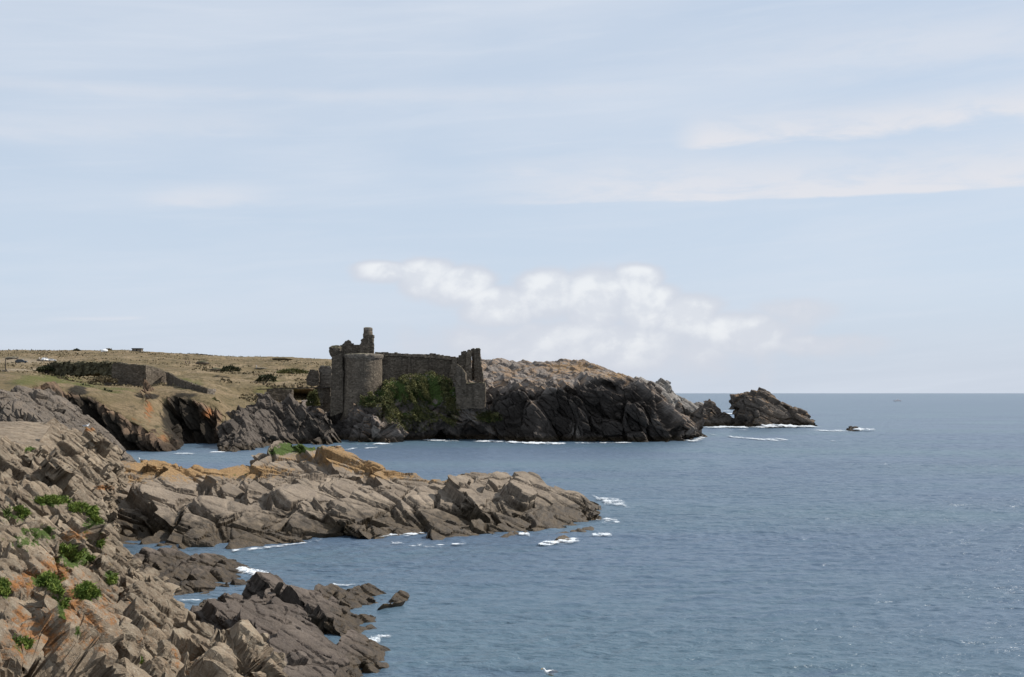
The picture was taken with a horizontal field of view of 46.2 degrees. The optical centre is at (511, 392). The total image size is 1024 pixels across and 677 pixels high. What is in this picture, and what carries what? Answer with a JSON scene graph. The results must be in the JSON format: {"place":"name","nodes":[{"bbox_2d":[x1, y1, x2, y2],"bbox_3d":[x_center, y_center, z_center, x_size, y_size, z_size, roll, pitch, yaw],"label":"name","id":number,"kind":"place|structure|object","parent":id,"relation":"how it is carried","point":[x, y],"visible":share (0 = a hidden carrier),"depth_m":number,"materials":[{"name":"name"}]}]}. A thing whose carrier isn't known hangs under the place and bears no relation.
{"place":"outdoors","nodes":[
{"label":"outdoors","id":0,"kind":"place"},
{"bbox_2d":[0,385,136,461],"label":"cliff","id":1,"kind":"structure","parent":0,"point":[20,403],"depth_m":196.18,"materials":[{"name":"grey stone"}]},
{"bbox_2d":[0,418,287,676],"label":"foreground cliff","id":2,"kind":"structure","parent":0,"point":[127,621],"depth_m":45.59,"materials":[{"name":"beige stone"}]},
{"bbox_2d":[0,576,12,596],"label":"plant","id":3,"kind":"object","parent":2,"relation":"on","point":[4,589],"visible":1,"depth_m":36.56,"materials":[{"name":"green plant"}]},
{"bbox_2d":[10,504,30,519],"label":"plant","id":4,"kind":"object","parent":2,"relation":"on","point":[25,511],"visible":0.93,"depth_m":58.59,"materials":[{"name":"green plant"}]},
{"bbox_2d":[12,635,35,648],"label":"plant","id":5,"kind":"object","parent":2,"relation":"on","point":[27,642],"visible":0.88,"depth_m":24.15,"materials":[{"name":"green plant"}]},
{"bbox_2d":[35,569,58,586],"bbox_3d":[-12.135,4.866,31.221,0.653,0.566,0.803,0,0,0],"label":"plant","id":6,"kind":"object","parent":2,"relation":"on","point":[43,578],"visible":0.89,"depth_m":31.05,"materials":[{"name":"green plant"}]},
{"bbox_2d":[34,493,71,504],"bbox_3d":[-24.174,5.623,63.320,1.946,0.808,2.142,0,0,-20],"label":"plant","id":7,"kind":"object","parent":2,"relation":"on","point":[53,499],"visible":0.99,"depth_m":63.00,"materials":[{"name":"green plant"}]},
{"bbox_2d":[46,577,65,601],"bbox_3d":[-11.735,5.062,30.825,0.520,0.681,1.106,0,0,-25],"label":"plant","id":8,"kind":"object","parent":2,"relation":"on","point":[55,587],"visible":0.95,"depth_m":30.52,"materials":[{"name":"green plant"}]},
{"bbox_2d":[60,596,72,608],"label":"plant","id":9,"kind":"object","parent":2,"relation":"on","point":[63,603],"visible":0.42,"depth_m":30.35,"materials":[{"name":"green plant"}]},
{"bbox_2d":[58,541,86,561],"bbox_3d":[-18.500,6.713,50.489,1.272,0.960,1.803,0,0,0],"label":"plant","id":10,"kind":"object","parent":2,"relation":"on","point":[65,548],"visible":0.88,"depth_m":49.93,"materials":[{"name":"green plant"}]},
{"bbox_2d":[66,499,90,513],"bbox_3d":[-22.432,5.897,62.108,1.225,0.788,1.850,0,0,-18],"label":"plant","id":11,"kind":"object","parent":2,"relation":"on","point":[76,506],"visible":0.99,"depth_m":61.98,"materials":[{"name":"green plant"}]},
{"bbox_2d":[76,580,101,600],"bbox_3d":[-11.014,5.256,31.253,0.700,0.780,0.725,0,0,-21],"label":"plant","id":12,"kind":"object","parent":2,"relation":"on","point":[87,589],"visible":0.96,"depth_m":31.14,"materials":[{"name":"green plant"}]},
{"bbox_2d":[86,553,95,560],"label":"plant","id":13,"kind":"object","parent":2,"relation":"on","point":[89,557],"visible":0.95,"depth_m":52.96,"materials":[{"name":"green plant"}]},
{"bbox_2d":[83,504,101,521],"bbox_3d":[-21.773,6.323,62.417,1.029,1.053,1.345,0,0,-22],"label":"plant","id":14,"kind":"object","parent":2,"relation":"on","point":[93,512],"visible":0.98,"depth_m":62.15,"materials":[{"name":"green plant"}]},
{"bbox_2d":[95,518,108,548],"bbox_3d":[-21.048,7.186,61.326,0.864,1.594,2.259,0,0,-11],"label":"plant","id":15,"kind":"object","parent":2,"relation":"on","point":[101,543],"visible":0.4,"depth_m":60.69,"materials":[{"name":"green plant"}]},
{"bbox_2d":[106,572,119,584],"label":"plant","id":16,"kind":"object","parent":2,"relation":"on","point":[113,578],"visible":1,"depth_m":49.64,"materials":[{"name":"green plant"}]},
{"bbox_2d":[0,350,331,451],"bbox_3d":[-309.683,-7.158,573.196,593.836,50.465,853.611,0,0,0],"label":"hills","id":17,"kind":"structure","parent":0,"point":[146,416],"depth_m":339.04,"materials":[{"name":"beige plant"}]},
{"bbox_2d":[5,356,18,359],"bbox_3d":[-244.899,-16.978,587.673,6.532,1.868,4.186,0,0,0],"label":"parked car","id":18,"kind":"object","parent":17,"relation":"on","point":[13,357],"visible":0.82,"depth_m":586.25,"materials":[{"name":"paint"}]},
{"bbox_2d":[15,359,27,362],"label":"parked car","id":19,"kind":"object","parent":17,"relation":"on","point":[19,360],"visible":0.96,"depth_m":534.77,"materials":[{"name":"paint"}]},
{"bbox_2d":[34,365,55,371],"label":"bush","id":20,"kind":"object","parent":17,"relation":"on","point":[46,368],"visible":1,"depth_m":418.53,"materials":[{"name":"green plant"}]},
{"bbox_2d":[38,360,115,376],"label":"rampart","id":21,"kind":"object","parent":17,"relation":"on","point":[85,368],"visible":0.81,"depth_m":410.95,"materials":[{"name":"green plant"}]},
{"bbox_2d":[88,375,118,383],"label":"bush","id":22,"kind":"object","parent":17,"relation":"on","point":[104,379],"visible":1,"depth_m":376.54,"materials":[{"name":"plant"}]},
{"bbox_2d":[131,348,143,351],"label":"hut","id":23,"kind":"object","parent":17,"relation":"on","point":[138,349],"visible":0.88,"depth_m":784.81,"materials":[{"name":"stone"}]},
{"bbox_2d":[104,362,215,394],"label":"fort wall","id":24,"kind":"structure","parent":17,"relation":"on","point":[131,374],"depth_m":384.31,"materials":[{"name":"stone"}]},
{"bbox_2d":[0,349,331,403],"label":"scrub","id":25,"kind":"object","parent":17,"relation":"on","point":[297,397],"visible":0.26,"depth_m":494.23,"materials":[{"name":"brown plant"}]},
{"bbox_2d":[196,360,208,364],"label":"boulder","id":26,"kind":"object","parent":17,"relation":"on","point":[203,362],"visible":0.83,"depth_m":598.46,"materials":[{"name":"stone"}]},
{"bbox_2d":[220,365,241,371],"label":"bush","id":27,"kind":"object","parent":17,"relation":"on","point":[232,368],"visible":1,"depth_m":458.78,"materials":[{"name":"green plant"}]},
{"bbox_2d":[253,374,276,382],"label":"bush","id":28,"kind":"object","parent":17,"relation":"on","point":[262,378],"visible":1,"depth_m":429.08,"materials":[{"name":"green plant"}]},
{"bbox_2d":[267,389,293,400],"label":"stone pier","id":29,"kind":"structure","parent":17,"relation":"on","point":[278,394],"depth_m":392.22,"materials":[{"name":"grey stone"}]},
{"bbox_2d":[272,357,291,359],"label":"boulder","id":30,"kind":"object","parent":17,"relation":"on","point":[282,358],"visible":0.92,"depth_m":724.08,"materials":[{"name":"grey stone"}]},
{"bbox_2d":[276,368,308,373],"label":"bush","id":31,"kind":"object","parent":17,"relation":"on","point":[292,371],"visible":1,"depth_m":477.83,"materials":[{"name":"green plant"}]},
{"bbox_2d":[115,440,601,549],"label":"rock promontory","id":32,"kind":"structure","parent":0,"point":[280,492],"depth_m":123.52,"materials":[{"name":"grey stone"}]},
{"bbox_2d":[301,358,706,442],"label":"headland","id":33,"kind":"structure","parent":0,"point":[582,400],"depth_m":354.06,"materials":[{"name":"grey stone"}]},
{"bbox_2d":[305,389,320,406],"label":"bush","id":34,"kind":"object","parent":33,"relation":"on","point":[314,399],"visible":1,"depth_m":373.15,"materials":[{"name":"green plant"}]},
{"bbox_2d":[306,365,331,411],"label":"gatehouse","id":35,"kind":"object","parent":33,"relation":"on","point":[321,375],"visible":0.63,"depth_m":376.65,"materials":[{"name":"stone"}]},
{"bbox_2d":[257,384,329,389],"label":"footbridge","id":36,"kind":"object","parent":35,"relation":"attached to","point":[295,388],"visible":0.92,"depth_m":378.39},
{"bbox_2d":[329,327,485,420],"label":"castle","id":37,"kind":"structure","parent":33,"relation":"on","point":[362,368],"depth_m":364.47,"materials":[{"name":"stone"}]},
{"bbox_2d":[357,370,501,431],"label":"creeper","id":38,"kind":"object","parent":33,"relation":"on","point":[422,388],"visible":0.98,"depth_m":357.73,"materials":[{"name":"green plant"}]},
{"bbox_2d":[0,0,1023,392],"label":"sky","id":39,"kind":"structure","parent":0,"point":[697,196],"materials":[{"name":"blue"}]},
{"bbox_2d":[123,393,1023,676],"bbox_3d":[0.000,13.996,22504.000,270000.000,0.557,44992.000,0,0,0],"label":"sea","id":40,"kind":"structure","parent":0,"point":[889,545],"depth_m":101.53,"materials":[{"name":"liquid"}]},
{"bbox_2d":[132,547,254,587],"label":"shore rock","id":41,"kind":"object","parent":40,"relation":"in","point":[178,567],"visible":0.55,"depth_m":92.51,"materials":[{"name":"grey stone"}]},
{"bbox_2d":[174,580,215,594],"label":"shore rock","id":42,"kind":"object","parent":40,"relation":"in","point":[196,586],"visible":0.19,"depth_m":84.30,"materials":[{"name":"grey stone"}]},
{"bbox_2d":[199,599,206,606],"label":"shore rock","id":43,"kind":"object","parent":40,"relation":"in","point":[202,603],"visible":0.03,"depth_m":78.13,"materials":[{"name":"grey stone"}]},
{"bbox_2d":[190,592,362,676],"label":"shore rock","id":44,"kind":"object","parent":40,"relation":"in","point":[302,642],"visible":0.69,"depth_m":57.82,"materials":[{"name":"grey stone"}]},
{"bbox_2d":[216,391,341,451],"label":"sea rock","id":45,"kind":"object","parent":40,"relation":"in","point":[265,420],"visible":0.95,"depth_m":326.01,"materials":[{"name":"grey stone"}]},
{"bbox_2d":[242,571,376,635],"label":"shore rock","id":46,"kind":"object","parent":40,"relation":"in","point":[331,615],"visible":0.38,"depth_m":72.27,"materials":[{"name":"grey stone"}]},
{"bbox_2d":[314,583,409,611],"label":"shore rock","id":47,"kind":"object","parent":40,"relation":"in","point":[358,596],"visible":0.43,"depth_m":80.61,"materials":[{"name":"grey stone"}]},
{"bbox_2d":[336,630,390,672],"bbox_3d":[-7.816,14.295,63.033,3.844,3.651,9.665,0,0,0],"label":"shore rock","id":48,"kind":"object","parent":40,"relation":"in","point":[368,653],"visible":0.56,"depth_m":61.31,"materials":[{"name":"grey stone"}]},
{"bbox_2d":[176,413,874,640],"bbox_3d":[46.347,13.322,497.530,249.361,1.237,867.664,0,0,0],"label":"surf foam","id":49,"kind":"object","parent":40,"relation":"on","point":[243,569],"visible":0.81,"depth_m":275.40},
{"bbox_2d":[541,668,557,675],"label":"gull","id":50,"kind":"object","parent":40,"relation":"on","point":[549,672],"visible":1,"depth_m":59.12,"materials":[{"name":"white"}]},
{"bbox_2d":[675,399,732,426],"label":"sea rock","id":51,"kind":"object","parent":40,"relation":"in","point":[709,411],"visible":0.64,"depth_m":512.75,"materials":[{"name":"grey stone"}]},
{"bbox_2d":[720,387,816,426],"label":"sea stack","id":52,"kind":"object","parent":40,"relation":"in","point":[754,408],"visible":0.83,"depth_m":501.11,"materials":[{"name":"grey stone"}]},
{"bbox_2d":[846,426,860,430],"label":"sea rock","id":53,"kind":"object","parent":40,"relation":"in","point":[850,428],"visible":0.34,"depth_m":450.36,"materials":[{"name":"grey stone"}]},
{"bbox_2d":[634,376,703,412],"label":"headland","id":54,"kind":"structure","parent":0,"point":[670,395],"depth_m":639.71,"materials":[{"name":"grey stone"}]}
]}

